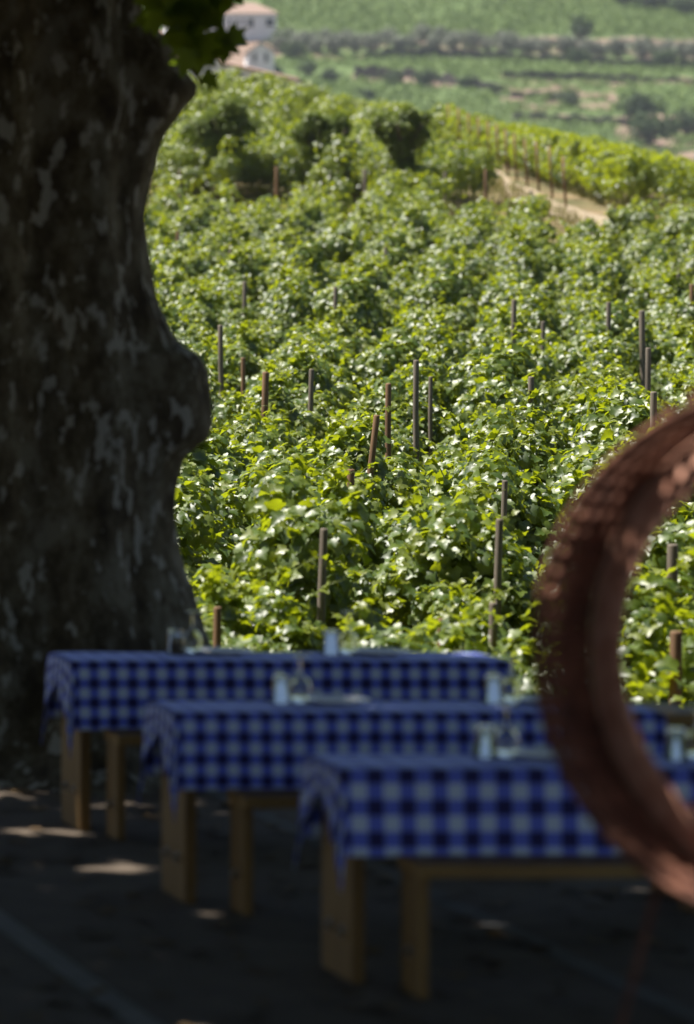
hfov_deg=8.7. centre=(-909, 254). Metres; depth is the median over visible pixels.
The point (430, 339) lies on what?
grapevine
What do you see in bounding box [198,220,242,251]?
grapevine
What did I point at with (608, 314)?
vine post
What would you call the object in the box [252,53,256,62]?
window
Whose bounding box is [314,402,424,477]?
grapevine
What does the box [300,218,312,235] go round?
grapevine
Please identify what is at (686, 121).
bush
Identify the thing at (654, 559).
grapevine
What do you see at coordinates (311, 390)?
vine post
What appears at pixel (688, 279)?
grapevine
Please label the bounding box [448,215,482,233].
grapevine
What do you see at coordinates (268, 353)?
grapevine
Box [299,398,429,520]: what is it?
grapevine
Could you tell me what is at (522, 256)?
grapevine
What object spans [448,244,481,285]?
grapevine
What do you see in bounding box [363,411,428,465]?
grapevine
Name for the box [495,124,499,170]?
row post
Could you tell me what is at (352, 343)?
grapevine
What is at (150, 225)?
grapevine
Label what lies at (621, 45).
olive tree
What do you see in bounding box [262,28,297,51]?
bush
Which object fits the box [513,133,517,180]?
row post
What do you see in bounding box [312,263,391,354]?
grapevine
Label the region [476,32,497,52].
olive tree
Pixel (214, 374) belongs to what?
grapevine
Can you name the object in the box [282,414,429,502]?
grapevine
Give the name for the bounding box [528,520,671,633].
grapevine
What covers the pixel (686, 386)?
grapevine
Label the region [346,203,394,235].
grapevine
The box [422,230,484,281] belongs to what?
grapevine
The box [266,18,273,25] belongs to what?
window
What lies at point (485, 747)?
drinking glass
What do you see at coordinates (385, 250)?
vine post
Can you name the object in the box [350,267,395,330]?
grapevine
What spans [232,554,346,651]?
grapevine
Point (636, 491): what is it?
perforated hoop
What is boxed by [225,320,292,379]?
grapevine
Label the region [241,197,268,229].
grapevine
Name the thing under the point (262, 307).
grapevine
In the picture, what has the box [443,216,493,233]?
grapevine
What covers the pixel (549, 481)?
grapevine
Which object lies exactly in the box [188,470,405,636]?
grapevine
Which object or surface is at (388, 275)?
grapevine
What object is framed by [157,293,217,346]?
grapevine
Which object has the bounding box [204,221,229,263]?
grapevine
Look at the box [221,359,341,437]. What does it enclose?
grapevine
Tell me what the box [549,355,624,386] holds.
grapevine
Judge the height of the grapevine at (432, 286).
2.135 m
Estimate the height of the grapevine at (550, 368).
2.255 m
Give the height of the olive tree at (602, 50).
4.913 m
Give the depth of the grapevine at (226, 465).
36.92 m
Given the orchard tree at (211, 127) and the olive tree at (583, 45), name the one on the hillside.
the olive tree at (583, 45)
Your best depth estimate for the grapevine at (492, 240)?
82.31 m
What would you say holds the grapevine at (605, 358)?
on the vineyard ground at (573, 200)
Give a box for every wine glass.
[183,610,201,653]
[290,654,311,702]
[339,611,357,654]
[496,702,518,756]
[503,654,523,702]
[687,704,693,758]
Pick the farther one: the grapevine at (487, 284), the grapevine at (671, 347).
the grapevine at (487, 284)
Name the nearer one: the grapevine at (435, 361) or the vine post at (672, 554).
the vine post at (672, 554)
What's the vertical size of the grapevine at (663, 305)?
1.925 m
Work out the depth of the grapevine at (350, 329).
60.19 m
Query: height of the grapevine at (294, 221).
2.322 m
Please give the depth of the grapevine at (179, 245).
76.45 m
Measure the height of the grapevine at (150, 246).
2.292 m
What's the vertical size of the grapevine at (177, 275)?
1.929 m
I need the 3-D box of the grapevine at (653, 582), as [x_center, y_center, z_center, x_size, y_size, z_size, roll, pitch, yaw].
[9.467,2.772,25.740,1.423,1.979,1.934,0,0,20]
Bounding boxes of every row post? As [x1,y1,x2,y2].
[457,108,460,140]
[467,113,470,145]
[477,117,481,157]
[487,121,490,154]
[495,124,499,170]
[504,129,508,175]
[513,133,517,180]
[523,139,528,186]
[535,141,539,190]
[548,146,553,197]
[562,156,566,207]
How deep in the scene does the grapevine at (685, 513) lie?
31.32 m
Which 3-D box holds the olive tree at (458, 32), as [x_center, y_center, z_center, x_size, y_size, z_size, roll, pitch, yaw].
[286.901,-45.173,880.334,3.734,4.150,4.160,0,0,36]
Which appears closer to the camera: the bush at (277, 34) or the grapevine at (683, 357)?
the grapevine at (683, 357)
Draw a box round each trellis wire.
[450,114,561,166]
[460,130,562,181]
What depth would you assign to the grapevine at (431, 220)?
88.13 m
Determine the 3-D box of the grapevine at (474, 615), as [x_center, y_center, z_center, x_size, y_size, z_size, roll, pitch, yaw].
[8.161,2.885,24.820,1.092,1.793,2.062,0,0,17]
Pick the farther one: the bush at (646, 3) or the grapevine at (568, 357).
the bush at (646, 3)
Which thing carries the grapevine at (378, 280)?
on the vineyard ground at (573, 200)
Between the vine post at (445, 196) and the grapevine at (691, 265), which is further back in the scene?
the vine post at (445, 196)
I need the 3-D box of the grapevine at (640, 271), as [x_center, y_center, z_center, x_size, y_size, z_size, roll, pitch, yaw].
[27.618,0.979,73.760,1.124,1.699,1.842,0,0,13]
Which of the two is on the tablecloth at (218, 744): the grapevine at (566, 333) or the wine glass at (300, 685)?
the wine glass at (300, 685)
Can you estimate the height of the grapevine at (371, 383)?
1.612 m
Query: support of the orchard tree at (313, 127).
on the vineyard ground at (573, 200)
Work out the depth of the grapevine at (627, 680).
24.50 m
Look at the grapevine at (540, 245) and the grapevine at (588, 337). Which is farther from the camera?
the grapevine at (540, 245)
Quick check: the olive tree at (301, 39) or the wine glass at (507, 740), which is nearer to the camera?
the wine glass at (507, 740)
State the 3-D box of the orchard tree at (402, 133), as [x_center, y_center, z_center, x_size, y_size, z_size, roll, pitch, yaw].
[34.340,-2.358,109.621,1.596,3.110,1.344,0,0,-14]
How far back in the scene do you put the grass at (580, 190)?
114.94 m
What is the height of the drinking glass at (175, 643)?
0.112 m
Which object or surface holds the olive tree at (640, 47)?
on the hillside
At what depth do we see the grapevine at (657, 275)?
70.19 m
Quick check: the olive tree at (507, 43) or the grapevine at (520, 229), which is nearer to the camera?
the grapevine at (520, 229)
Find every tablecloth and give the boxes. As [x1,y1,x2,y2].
[41,652,513,757]
[138,700,666,820]
[294,754,693,893]
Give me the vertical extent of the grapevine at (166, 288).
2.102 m
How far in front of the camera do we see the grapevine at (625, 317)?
58.35 m
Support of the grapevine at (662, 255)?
on the vineyard ground at (573, 200)
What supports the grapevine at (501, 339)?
on the vineyard ground at (573, 200)
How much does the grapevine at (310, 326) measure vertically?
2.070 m
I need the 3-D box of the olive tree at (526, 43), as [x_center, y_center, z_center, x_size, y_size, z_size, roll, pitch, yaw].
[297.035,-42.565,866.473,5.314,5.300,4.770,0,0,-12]
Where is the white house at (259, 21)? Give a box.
[163,2,277,40]
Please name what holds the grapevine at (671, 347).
on the vineyard ground at (573, 200)
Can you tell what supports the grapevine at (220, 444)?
on the vineyard ground at (573, 200)
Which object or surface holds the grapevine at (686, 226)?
on the vineyard ground at (573, 200)
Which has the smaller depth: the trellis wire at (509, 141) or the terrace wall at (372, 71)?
the trellis wire at (509, 141)
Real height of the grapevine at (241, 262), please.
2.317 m
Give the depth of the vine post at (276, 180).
107.26 m
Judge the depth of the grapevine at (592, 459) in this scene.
34.65 m
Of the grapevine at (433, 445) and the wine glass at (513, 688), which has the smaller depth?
the wine glass at (513, 688)
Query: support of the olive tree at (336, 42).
on the hillside
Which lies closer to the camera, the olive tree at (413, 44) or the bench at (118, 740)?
the bench at (118, 740)
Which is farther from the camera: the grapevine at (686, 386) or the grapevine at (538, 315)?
the grapevine at (538, 315)
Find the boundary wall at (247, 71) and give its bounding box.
[187,60,299,86]
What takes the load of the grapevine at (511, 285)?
on the vineyard ground at (573, 200)
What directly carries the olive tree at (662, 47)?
on the hillside
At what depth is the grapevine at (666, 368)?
54.43 m
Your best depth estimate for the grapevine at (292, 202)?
91.95 m
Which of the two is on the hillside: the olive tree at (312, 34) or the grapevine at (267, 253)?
the olive tree at (312, 34)
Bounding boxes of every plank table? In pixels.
[61,706,89,831]
[161,703,693,903]
[322,800,364,983]
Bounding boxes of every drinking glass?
[166,628,184,654]
[271,674,291,703]
[322,629,339,654]
[474,725,496,758]
[483,674,503,703]
[665,727,688,760]
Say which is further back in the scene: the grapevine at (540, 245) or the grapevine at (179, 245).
the grapevine at (540, 245)
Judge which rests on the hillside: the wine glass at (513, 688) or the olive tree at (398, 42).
the olive tree at (398, 42)
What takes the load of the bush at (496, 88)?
on the hillside
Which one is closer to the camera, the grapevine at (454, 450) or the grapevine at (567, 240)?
the grapevine at (454, 450)
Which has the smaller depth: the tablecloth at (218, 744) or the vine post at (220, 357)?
the tablecloth at (218, 744)
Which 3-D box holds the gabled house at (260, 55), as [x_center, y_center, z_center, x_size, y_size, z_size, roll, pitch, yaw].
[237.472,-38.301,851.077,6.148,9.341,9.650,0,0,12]
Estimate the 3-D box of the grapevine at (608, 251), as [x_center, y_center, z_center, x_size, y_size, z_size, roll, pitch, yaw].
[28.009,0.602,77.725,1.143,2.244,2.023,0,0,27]
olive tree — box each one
[269,35,287,52]
[271,25,295,37]
[287,30,309,51]
[294,29,318,46]
[306,36,325,52]
[323,31,350,54]
[339,28,354,45]
[344,31,371,55]
[360,30,384,51]
[376,25,399,48]
[387,34,411,50]
[401,32,423,50]
[409,21,434,45]
[425,34,443,48]
[427,25,450,48]
[439,29,461,49]
[448,30,463,47]
[456,28,484,50]
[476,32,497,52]
[491,29,508,46]
[492,31,521,53]
[509,30,522,42]
[514,36,540,53]
[529,34,554,54]
[548,33,580,55]
[571,35,599,55]
[587,41,611,56]
[605,34,631,59]
[625,33,660,60]
[638,36,658,53]
[648,43,670,58]
[657,38,676,51]
[670,41,693,60]
[682,39,693,61]
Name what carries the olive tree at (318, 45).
on the hillside
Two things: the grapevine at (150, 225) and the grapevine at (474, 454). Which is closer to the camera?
the grapevine at (474, 454)
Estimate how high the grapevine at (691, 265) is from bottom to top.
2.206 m
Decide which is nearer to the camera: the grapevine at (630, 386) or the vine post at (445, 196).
the grapevine at (630, 386)
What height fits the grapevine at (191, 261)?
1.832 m
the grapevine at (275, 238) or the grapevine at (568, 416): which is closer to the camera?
the grapevine at (568, 416)
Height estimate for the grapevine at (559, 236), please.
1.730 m
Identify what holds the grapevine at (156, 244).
on the vineyard ground at (573, 200)
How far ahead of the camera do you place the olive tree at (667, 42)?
865.93 m
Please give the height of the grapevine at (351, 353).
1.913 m
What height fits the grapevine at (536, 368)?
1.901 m
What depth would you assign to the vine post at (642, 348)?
51.86 m
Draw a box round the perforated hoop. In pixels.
[531,389,693,1023]
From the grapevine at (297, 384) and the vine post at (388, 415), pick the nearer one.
the vine post at (388, 415)
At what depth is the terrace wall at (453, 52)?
862.10 m
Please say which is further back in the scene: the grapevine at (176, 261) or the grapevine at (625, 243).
the grapevine at (625, 243)
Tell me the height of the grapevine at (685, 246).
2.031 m
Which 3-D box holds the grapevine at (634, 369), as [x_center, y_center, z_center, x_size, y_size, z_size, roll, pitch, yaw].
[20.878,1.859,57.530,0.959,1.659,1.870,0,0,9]
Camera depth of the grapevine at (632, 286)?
72.00 m
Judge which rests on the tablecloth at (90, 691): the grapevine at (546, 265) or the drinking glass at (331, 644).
the drinking glass at (331, 644)
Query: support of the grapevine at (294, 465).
on the vineyard ground at (573, 200)
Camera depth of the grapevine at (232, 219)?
88.54 m
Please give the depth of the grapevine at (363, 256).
77.30 m
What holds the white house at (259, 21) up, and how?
on the hillside
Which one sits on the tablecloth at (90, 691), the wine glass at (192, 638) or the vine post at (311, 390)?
the wine glass at (192, 638)
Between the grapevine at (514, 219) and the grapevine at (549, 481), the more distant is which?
the grapevine at (514, 219)
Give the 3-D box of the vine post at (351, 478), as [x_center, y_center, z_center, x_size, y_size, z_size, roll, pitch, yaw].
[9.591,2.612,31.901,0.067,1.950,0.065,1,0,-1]
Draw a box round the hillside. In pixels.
[142,0,693,157]
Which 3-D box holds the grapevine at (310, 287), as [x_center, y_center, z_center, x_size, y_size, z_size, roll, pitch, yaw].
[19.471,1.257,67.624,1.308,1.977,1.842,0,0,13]
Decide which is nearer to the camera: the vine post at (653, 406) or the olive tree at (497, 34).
the vine post at (653, 406)
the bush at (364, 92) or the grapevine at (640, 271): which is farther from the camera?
the bush at (364, 92)
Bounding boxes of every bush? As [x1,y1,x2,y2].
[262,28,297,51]
[279,40,308,58]
[294,59,318,75]
[319,66,344,80]
[353,86,376,99]
[380,69,404,83]
[410,67,443,87]
[455,74,479,86]
[487,83,504,95]
[557,86,581,106]
[564,46,590,63]
[568,13,594,40]
[612,89,669,119]
[614,0,635,5]
[626,111,681,145]
[635,0,664,10]
[650,48,680,62]
[657,0,670,6]
[662,103,693,138]
[669,0,693,15]
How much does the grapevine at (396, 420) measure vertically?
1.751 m
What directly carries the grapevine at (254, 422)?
on the vineyard ground at (573, 200)
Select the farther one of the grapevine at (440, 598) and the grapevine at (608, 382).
the grapevine at (608, 382)
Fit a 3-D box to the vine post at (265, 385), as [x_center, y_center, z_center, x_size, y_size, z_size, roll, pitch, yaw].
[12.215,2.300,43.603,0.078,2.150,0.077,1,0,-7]
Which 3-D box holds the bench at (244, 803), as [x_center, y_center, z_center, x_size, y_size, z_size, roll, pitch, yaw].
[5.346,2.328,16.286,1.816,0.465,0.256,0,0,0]
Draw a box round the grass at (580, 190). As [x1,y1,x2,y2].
[147,140,685,233]
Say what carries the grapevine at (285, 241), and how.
on the vineyard ground at (573, 200)
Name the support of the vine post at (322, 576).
on the vineyard ground at (573, 200)
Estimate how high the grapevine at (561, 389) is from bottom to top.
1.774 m
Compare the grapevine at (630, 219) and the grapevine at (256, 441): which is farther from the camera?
the grapevine at (630, 219)
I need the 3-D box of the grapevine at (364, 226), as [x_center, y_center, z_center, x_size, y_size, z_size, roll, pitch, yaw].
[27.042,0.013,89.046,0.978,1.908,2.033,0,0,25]
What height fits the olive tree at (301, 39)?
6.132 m
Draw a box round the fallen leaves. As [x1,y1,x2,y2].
[0,788,693,1023]
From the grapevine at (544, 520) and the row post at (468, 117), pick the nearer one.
the grapevine at (544, 520)
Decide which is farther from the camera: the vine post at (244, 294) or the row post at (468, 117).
the row post at (468, 117)
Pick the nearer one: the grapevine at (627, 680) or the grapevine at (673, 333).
the grapevine at (627, 680)
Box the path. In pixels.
[447,143,607,225]
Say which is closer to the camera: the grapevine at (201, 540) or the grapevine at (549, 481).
the grapevine at (201, 540)
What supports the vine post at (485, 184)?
on the vineyard ground at (573, 200)
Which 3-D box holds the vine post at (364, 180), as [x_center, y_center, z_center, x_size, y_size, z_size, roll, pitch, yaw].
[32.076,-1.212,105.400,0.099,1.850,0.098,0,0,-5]
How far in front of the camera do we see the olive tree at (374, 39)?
869.50 m
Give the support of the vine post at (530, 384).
on the vineyard ground at (573, 200)
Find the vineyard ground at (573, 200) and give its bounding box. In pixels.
[147,135,693,242]
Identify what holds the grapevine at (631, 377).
on the vineyard ground at (573, 200)
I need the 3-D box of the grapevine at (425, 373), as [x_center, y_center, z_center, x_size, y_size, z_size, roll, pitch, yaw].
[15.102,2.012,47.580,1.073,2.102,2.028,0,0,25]
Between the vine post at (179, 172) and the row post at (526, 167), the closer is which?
the vine post at (179, 172)
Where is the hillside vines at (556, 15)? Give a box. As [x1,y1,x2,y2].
[260,0,693,156]
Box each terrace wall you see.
[354,65,497,93]
[363,47,693,70]
[501,70,693,83]
[510,91,577,101]
[512,112,670,126]
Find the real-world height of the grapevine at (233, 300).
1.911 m
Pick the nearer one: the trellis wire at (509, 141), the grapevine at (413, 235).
the grapevine at (413, 235)
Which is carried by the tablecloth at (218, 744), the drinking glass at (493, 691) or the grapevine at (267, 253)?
the drinking glass at (493, 691)
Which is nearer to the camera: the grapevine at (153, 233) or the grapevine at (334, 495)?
the grapevine at (334, 495)
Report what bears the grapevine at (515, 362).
on the vineyard ground at (573, 200)
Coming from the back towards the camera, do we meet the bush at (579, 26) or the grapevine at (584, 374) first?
the bush at (579, 26)
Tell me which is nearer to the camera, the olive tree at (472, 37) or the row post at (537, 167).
the row post at (537, 167)
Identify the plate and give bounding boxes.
[193,647,253,655]
[301,695,369,705]
[349,647,410,656]
[509,747,576,760]
[514,695,547,704]
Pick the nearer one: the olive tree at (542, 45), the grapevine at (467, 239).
the grapevine at (467, 239)
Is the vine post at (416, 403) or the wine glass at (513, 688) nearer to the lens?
the wine glass at (513, 688)
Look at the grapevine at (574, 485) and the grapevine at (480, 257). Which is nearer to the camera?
the grapevine at (574, 485)
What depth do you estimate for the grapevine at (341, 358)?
52.85 m
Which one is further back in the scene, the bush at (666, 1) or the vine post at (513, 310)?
the bush at (666, 1)
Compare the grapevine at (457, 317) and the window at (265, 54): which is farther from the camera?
the window at (265, 54)
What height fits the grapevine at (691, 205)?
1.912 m
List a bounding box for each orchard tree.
[177,96,263,199]
[289,111,352,199]
[369,105,433,194]
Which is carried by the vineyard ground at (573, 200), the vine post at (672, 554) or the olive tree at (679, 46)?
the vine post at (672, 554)
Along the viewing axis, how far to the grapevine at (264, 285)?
70.86 m
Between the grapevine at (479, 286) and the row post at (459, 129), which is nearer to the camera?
the grapevine at (479, 286)
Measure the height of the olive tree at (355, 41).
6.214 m
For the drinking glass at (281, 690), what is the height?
0.112 m
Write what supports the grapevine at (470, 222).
on the vineyard ground at (573, 200)
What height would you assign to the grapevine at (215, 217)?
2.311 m
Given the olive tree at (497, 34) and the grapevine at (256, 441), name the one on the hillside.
the olive tree at (497, 34)
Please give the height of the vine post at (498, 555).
1.900 m
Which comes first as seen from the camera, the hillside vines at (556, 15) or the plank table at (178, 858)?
the plank table at (178, 858)
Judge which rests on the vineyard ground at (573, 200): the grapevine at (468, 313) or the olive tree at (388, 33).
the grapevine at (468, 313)
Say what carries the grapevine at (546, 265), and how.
on the vineyard ground at (573, 200)
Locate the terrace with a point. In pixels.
(41, 894)
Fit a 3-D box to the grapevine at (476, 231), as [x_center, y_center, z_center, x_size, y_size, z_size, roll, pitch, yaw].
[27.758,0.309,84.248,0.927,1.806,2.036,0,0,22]
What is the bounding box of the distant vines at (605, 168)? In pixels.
[147,66,693,707]
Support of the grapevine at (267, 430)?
on the vineyard ground at (573, 200)
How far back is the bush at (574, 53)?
855.49 m
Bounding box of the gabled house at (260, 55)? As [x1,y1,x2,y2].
[242,42,276,71]
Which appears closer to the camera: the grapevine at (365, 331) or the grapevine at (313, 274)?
the grapevine at (365, 331)
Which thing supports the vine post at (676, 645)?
on the vineyard ground at (573, 200)
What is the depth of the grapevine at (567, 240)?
82.53 m
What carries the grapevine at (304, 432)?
on the vineyard ground at (573, 200)
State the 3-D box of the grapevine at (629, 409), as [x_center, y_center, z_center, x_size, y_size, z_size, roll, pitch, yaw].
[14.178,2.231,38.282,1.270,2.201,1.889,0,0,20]
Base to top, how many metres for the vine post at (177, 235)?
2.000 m
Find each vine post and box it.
[176,231,179,240]
[178,169,180,202]
[213,607,221,646]
[218,325,223,398]
[241,357,245,396]
[242,281,246,317]
[261,372,268,421]
[275,166,278,205]
[308,369,313,411]
[317,528,327,635]
[333,287,337,310]
[347,469,354,486]
[363,169,366,206]
[367,415,379,497]
[384,247,387,260]
[385,383,390,459]
[413,360,418,462]
[428,376,432,456]
[438,618,445,646]
[444,172,446,211]
[484,170,486,206]
[489,602,496,648]
[494,518,502,614]
[501,480,507,527]
[511,299,516,343]
[528,376,533,407]
[541,321,544,351]
[606,302,610,336]
[639,310,645,389]
[645,348,650,395]
[650,392,656,423]
[667,544,677,597]
[669,631,681,704]
[689,284,693,306]
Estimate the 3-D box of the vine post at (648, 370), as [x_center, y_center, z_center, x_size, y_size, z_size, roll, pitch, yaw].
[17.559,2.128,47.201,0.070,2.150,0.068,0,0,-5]
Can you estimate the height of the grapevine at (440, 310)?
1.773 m
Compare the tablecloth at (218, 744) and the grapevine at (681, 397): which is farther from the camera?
the grapevine at (681, 397)
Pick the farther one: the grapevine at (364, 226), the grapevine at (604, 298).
the grapevine at (364, 226)
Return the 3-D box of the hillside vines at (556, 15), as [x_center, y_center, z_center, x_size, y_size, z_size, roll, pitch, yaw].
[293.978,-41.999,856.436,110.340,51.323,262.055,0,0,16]
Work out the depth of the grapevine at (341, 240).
82.30 m
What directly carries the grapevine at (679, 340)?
on the vineyard ground at (573, 200)
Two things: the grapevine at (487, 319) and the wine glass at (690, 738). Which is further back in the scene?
the grapevine at (487, 319)
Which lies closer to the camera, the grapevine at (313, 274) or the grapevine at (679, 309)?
the grapevine at (679, 309)
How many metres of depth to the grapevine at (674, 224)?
88.69 m
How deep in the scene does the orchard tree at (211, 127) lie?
114.15 m
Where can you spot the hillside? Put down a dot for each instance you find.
(349, 71)
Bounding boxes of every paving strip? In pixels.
[0,910,160,1023]
[200,790,693,1023]
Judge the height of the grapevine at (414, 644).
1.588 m
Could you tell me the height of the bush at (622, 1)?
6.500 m
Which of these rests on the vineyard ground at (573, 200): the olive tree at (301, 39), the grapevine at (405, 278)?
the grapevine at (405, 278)
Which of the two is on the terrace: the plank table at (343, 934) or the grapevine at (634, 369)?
the plank table at (343, 934)
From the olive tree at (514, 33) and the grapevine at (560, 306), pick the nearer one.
the grapevine at (560, 306)
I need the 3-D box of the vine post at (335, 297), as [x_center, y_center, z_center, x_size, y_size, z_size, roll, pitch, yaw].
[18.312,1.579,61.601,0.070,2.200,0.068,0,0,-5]
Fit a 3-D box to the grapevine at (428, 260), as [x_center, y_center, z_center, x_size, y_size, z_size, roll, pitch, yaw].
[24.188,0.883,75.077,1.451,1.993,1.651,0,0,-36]
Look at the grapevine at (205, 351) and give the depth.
53.06 m
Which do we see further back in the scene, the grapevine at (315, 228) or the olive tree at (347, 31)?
the olive tree at (347, 31)
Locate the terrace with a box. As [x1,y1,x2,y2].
[0,787,693,1023]
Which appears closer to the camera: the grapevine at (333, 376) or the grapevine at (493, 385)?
the grapevine at (493, 385)
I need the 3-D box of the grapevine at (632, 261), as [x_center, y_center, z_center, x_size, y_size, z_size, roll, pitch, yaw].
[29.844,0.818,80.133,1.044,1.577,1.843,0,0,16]
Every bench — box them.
[104,729,142,840]
[227,789,693,915]
[398,855,647,998]
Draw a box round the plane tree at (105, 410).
[0,0,248,795]
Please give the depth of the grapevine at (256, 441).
39.97 m
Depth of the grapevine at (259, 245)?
80.34 m
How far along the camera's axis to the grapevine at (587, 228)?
84.71 m
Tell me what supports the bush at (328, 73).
on the hillside
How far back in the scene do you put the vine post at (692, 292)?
62.27 m
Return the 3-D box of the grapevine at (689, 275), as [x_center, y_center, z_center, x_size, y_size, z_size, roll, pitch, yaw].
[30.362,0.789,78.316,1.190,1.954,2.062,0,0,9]
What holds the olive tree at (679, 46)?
on the hillside
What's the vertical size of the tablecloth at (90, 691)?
0.431 m
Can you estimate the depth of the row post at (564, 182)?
111.22 m
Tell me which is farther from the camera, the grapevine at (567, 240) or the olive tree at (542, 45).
the olive tree at (542, 45)
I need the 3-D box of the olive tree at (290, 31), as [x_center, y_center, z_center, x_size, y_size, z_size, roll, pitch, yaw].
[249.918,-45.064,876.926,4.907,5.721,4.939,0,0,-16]
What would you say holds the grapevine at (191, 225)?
on the vineyard ground at (573, 200)
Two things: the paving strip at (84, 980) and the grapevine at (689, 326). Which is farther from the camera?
the grapevine at (689, 326)
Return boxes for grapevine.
[145,207,159,235]
[146,226,164,256]
[146,228,156,237]
[146,230,153,256]
[148,215,202,244]
[150,219,199,244]
[150,228,211,275]
[151,251,172,290]
[154,246,204,282]
[154,266,174,308]
[156,259,190,286]
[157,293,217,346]
[162,294,193,314]
[163,303,202,335]
[167,272,234,318]
[168,188,225,226]
[168,200,210,229]
[169,205,207,239]
[175,468,245,591]
[179,425,274,553]
[179,475,250,589]
[181,251,203,276]
[183,283,257,335]
[183,310,208,334]
[184,564,322,651]
[186,332,248,394]
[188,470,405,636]
[194,239,231,267]
[196,322,268,353]
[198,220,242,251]
[198,273,257,307]
[202,613,253,647]
[203,237,273,306]
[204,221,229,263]
[206,364,237,403]
[206,416,253,476]
[207,246,267,300]
[208,453,244,484]
[209,376,229,420]
[212,359,327,445]
[216,209,257,241]
[221,274,250,316]
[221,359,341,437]
[222,249,266,282]
[223,400,299,450]
[224,225,243,247]
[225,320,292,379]
[227,223,260,244]
[228,397,318,447]
[228,428,272,455]
[229,569,267,635]
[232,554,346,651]
[235,237,281,265]
[237,325,270,355]
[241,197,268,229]
[242,319,272,334]
[242,331,362,413]
[243,429,314,466]
[245,440,368,589]
[247,264,332,326]
[249,204,273,240]
[249,258,323,332]
[250,311,277,355]
[252,245,283,266]
[253,248,271,272]
[255,254,319,303]
[256,271,326,320]
[259,318,301,353]
[260,205,318,245]
[264,225,300,247]
[265,224,302,258]
[266,232,333,288]
[271,322,337,369]
[274,198,343,237]
[275,355,358,398]
[282,193,326,221]
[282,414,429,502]
[283,195,325,233]
[285,314,360,389]
[298,325,369,392]
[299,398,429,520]
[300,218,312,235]
[301,268,321,287]
[307,461,403,584]
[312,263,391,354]
[313,296,381,356]
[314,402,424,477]
[315,213,372,245]
[315,215,370,267]
[317,507,389,624]
[320,319,362,390]
[321,261,351,279]
[322,263,338,283]
[325,306,371,346]
[327,444,400,524]
[330,252,350,270]
[331,598,421,648]
[333,250,411,308]
[336,327,366,358]
[339,265,402,324]
[343,615,465,651]
[345,369,446,465]
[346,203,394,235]
[347,247,392,271]
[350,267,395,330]
[350,322,443,396]
[355,210,377,241]
[361,375,384,388]
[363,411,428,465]
[365,223,420,264]
[368,476,492,632]
[370,486,546,637]
[375,238,414,274]
[378,197,448,248]
[378,261,406,271]
[380,260,397,287]
[380,392,434,466]
[381,303,469,356]
[383,223,427,249]
[387,255,426,296]
[389,340,460,436]
[391,301,472,351]
[391,342,450,393]
[392,231,430,258]
[399,201,446,235]
[400,264,468,322]
[406,579,512,654]
[407,566,517,644]
[410,254,481,312]
[412,303,476,394]
[413,248,480,311]
[413,445,564,605]
[420,435,470,483]
[421,290,471,332]
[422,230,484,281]
[422,279,479,322]
[423,402,555,506]
[428,299,474,351]
[428,483,538,615]
[432,399,495,457]
[433,218,488,258]
[433,360,551,446]
[440,329,552,434]
[443,201,499,240]
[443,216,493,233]
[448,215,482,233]
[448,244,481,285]
[448,412,544,506]
[458,201,495,244]
[460,361,545,419]
[460,598,559,694]
[462,301,472,317]
[463,320,561,393]
[466,300,536,346]
[466,304,566,362]
[468,270,564,332]
[470,242,494,285]
[472,276,482,313]
[473,225,491,248]
[474,374,581,460]
[478,267,529,315]
[479,223,565,279]
[481,268,532,310]
[483,219,534,258]
[489,325,547,352]
[492,224,566,262]
[495,226,553,285]
[501,212,543,237]
[507,275,566,342]
[518,215,555,250]
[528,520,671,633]
[531,229,541,249]
[532,232,552,249]
[534,256,552,282]
[536,337,591,380]
[537,377,554,412]
[538,421,693,590]
[539,363,632,442]
[540,372,627,426]
[542,624,645,698]
[544,432,605,486]
[549,236,609,301]
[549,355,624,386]
[551,416,691,503]
[552,217,622,259]
[552,265,612,311]
[552,286,597,331]
[552,379,642,443]
[553,230,565,242]
[556,291,602,330]
[558,240,629,309]
[558,550,693,639]
[560,314,582,343]
[561,235,609,254]
[562,520,693,610]
[565,235,579,248]
[565,289,619,308]
[566,230,602,256]
[566,308,599,341]
[568,378,693,502]
[569,223,582,232]
[570,297,662,369]
[575,321,640,387]
[577,329,639,382]
[582,235,623,259]
[582,274,627,304]
[583,226,626,275]
[585,364,678,406]
[587,368,637,386]
[604,194,662,258]
[611,337,640,387]
[618,260,672,305]
[620,221,658,256]
[622,232,674,275]
[623,571,693,708]
[625,260,692,330]
[628,219,680,262]
[629,257,647,273]
[631,247,690,287]
[632,262,686,286]
[633,254,688,331]
[638,287,680,334]
[641,274,693,310]
[645,319,668,361]
[651,312,693,376]
[651,326,693,401]
[653,284,693,333]
[653,342,691,394]
[656,339,686,370]
[659,199,693,236]
[660,326,689,360]
[661,363,693,410]
[662,205,693,256]
[665,203,693,235]
[665,503,693,529]
[666,317,692,329]
[668,365,693,394]
[676,376,693,390]
[677,222,693,263]
[677,358,693,377]
[678,228,693,264]
[682,269,693,282]
[683,236,693,282]
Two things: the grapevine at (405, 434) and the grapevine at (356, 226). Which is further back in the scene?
the grapevine at (356, 226)
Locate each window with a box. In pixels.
[248,18,253,27]
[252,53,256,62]
[264,53,267,62]
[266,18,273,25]
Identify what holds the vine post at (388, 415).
on the vineyard ground at (573, 200)
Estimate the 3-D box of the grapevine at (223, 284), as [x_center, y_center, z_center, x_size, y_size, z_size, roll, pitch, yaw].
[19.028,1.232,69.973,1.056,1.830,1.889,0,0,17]
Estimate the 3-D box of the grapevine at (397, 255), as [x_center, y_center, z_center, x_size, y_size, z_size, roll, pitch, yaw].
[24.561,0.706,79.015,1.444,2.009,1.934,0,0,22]
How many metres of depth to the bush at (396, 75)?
830.44 m
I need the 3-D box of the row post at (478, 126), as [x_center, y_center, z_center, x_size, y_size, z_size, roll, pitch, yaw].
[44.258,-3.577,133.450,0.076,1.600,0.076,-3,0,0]

